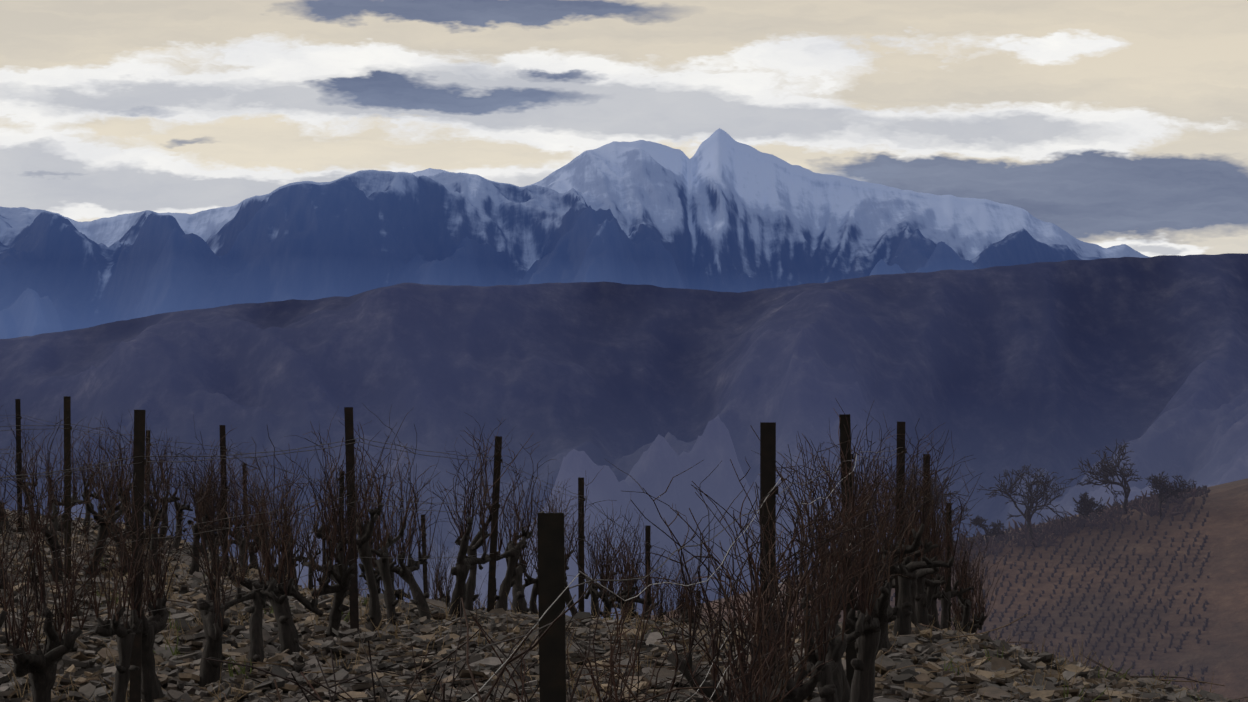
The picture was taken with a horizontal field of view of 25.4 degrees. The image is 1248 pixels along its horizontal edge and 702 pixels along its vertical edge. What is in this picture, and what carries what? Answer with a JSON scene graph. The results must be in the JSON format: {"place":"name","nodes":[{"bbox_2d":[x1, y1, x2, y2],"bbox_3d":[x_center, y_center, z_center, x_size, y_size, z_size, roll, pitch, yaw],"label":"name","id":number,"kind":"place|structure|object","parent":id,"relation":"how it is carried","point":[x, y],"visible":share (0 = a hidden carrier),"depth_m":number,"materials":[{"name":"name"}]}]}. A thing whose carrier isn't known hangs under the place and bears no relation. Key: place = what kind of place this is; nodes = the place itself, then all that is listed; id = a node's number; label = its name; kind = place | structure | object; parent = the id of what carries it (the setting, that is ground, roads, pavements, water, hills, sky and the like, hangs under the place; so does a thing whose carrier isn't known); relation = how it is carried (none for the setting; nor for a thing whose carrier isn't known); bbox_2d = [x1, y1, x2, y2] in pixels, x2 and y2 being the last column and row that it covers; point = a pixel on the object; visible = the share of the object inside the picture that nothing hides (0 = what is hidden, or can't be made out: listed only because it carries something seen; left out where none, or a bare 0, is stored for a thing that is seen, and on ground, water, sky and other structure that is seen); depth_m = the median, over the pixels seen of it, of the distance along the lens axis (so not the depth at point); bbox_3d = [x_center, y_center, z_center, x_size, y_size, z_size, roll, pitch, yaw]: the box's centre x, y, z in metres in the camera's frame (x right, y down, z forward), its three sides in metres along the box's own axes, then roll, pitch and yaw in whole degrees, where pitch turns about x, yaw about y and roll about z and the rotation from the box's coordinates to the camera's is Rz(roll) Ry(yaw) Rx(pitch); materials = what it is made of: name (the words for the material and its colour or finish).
{"place":"outdoors","nodes":[
{"label":"outdoors","id":0,"kind":"place"},
{"bbox_2d":[0,514,1120,701],"bbox_3d":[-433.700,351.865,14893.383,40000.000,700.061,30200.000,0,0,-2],"label":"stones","id":1,"kind":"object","parent":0,"point":[297,662],"depth_m":16.95,"materials":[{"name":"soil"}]},
{"bbox_2d":[15,396,966,701],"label":"vineyard posts","id":2,"kind":"object","parent":1,"relation":"on","point":[553,640],"visible":0.42,"depth_m":14.35,"materials":[{"name":"brown wood"}]},
{"bbox_2d":[0,415,957,701],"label":"old trellis wires","id":3,"kind":"object","parent":2,"relation":"attached to","point":[320,511],"visible":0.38,"depth_m":16.40,"materials":[{"name":"grey"}]},
{"bbox_2d":[465,454,856,701],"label":"galvanized trellis wires","id":4,"kind":"object","parent":2,"relation":"attached to","point":[660,583],"visible":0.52,"depth_m":8.17,"materials":[{"name":"grey metal"}]},
{"bbox_2d":[0,398,1027,701],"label":"grapevines","id":5,"kind":"object","parent":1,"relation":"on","point":[758,670],"visible":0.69,"depth_m":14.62,"materials":[{"name":"brown plant"}]},
{"bbox_2d":[0,509,1239,701],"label":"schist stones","id":6,"kind":"object","parent":1,"relation":"on","point":[921,685],"visible":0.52,"depth_m":17.01,"materials":[{"name":"brown stone"}]},
{"bbox_2d":[0,522,1247,701],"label":"dry grass","id":7,"kind":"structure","parent":1,"relation":"on","point":[396,635],"depth_m":18.15,"materials":[{"name":"brown plant"}]},
{"bbox_2d":[0,517,1247,701],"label":"pruned canes","id":8,"kind":"object","parent":1,"relation":"on","point":[663,626],"visible":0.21,"depth_m":17.56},
{"bbox_2d":[97,557,1199,701],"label":"green weeds","id":9,"kind":"object","parent":1,"relation":"on","point":[243,669],"visible":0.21,"depth_m":16.93,"materials":[{"name":"green"}]},
{"bbox_2d":[0,128,1148,338],"bbox_3d":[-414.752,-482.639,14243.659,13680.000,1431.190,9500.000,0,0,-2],"label":"snow mountains","id":10,"kind":"structure","parent":0,"point":[720,210],"depth_m":12949.26,"materials":[{"name":"blue stone"}]},
{"bbox_2d":[0,253,1247,619],"bbox_3d":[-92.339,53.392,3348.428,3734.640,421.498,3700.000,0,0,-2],"label":"foothills","id":11,"kind":"structure","parent":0,"point":[1062,369],"depth_m":3438.84,"materials":[{"name":"blue"}]},
{"bbox_2d":[0,0,1247,256],"label":"sky","id":12,"kind":"structure","parent":0,"point":[1111,123],"materials":[{"name":"beige"}]},
{"bbox_2d":[637,478,1247,701],"bbox_3d":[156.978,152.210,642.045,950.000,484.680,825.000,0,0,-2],"label":"hillside","id":13,"kind":"structure","parent":0,"point":[1223,656],"depth_m":474.23,"materials":[{"name":"brown soil"}]},
{"bbox_2d":[780,485,1210,689],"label":"hillside vines","id":14,"kind":"object","parent":13,"relation":"on","point":[1173,558],"visible":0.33,"depth_m":478.44,"materials":[{"name":"black plant"}]},
{"bbox_2d":[890,440,1196,548],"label":"bare trees","id":15,"kind":"object","parent":13,"relation":"on","point":[1085,506],"visible":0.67,"depth_m":502.39,"materials":[{"name":"black plant"}]},
{"bbox_2d":[941,482,1203,560],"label":"crest bushes","id":16,"kind":"object","parent":13,"relation":"on","point":[1152,509],"visible":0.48,"depth_m":501.79,"materials":[{"name":"grey plant"}]}
]}

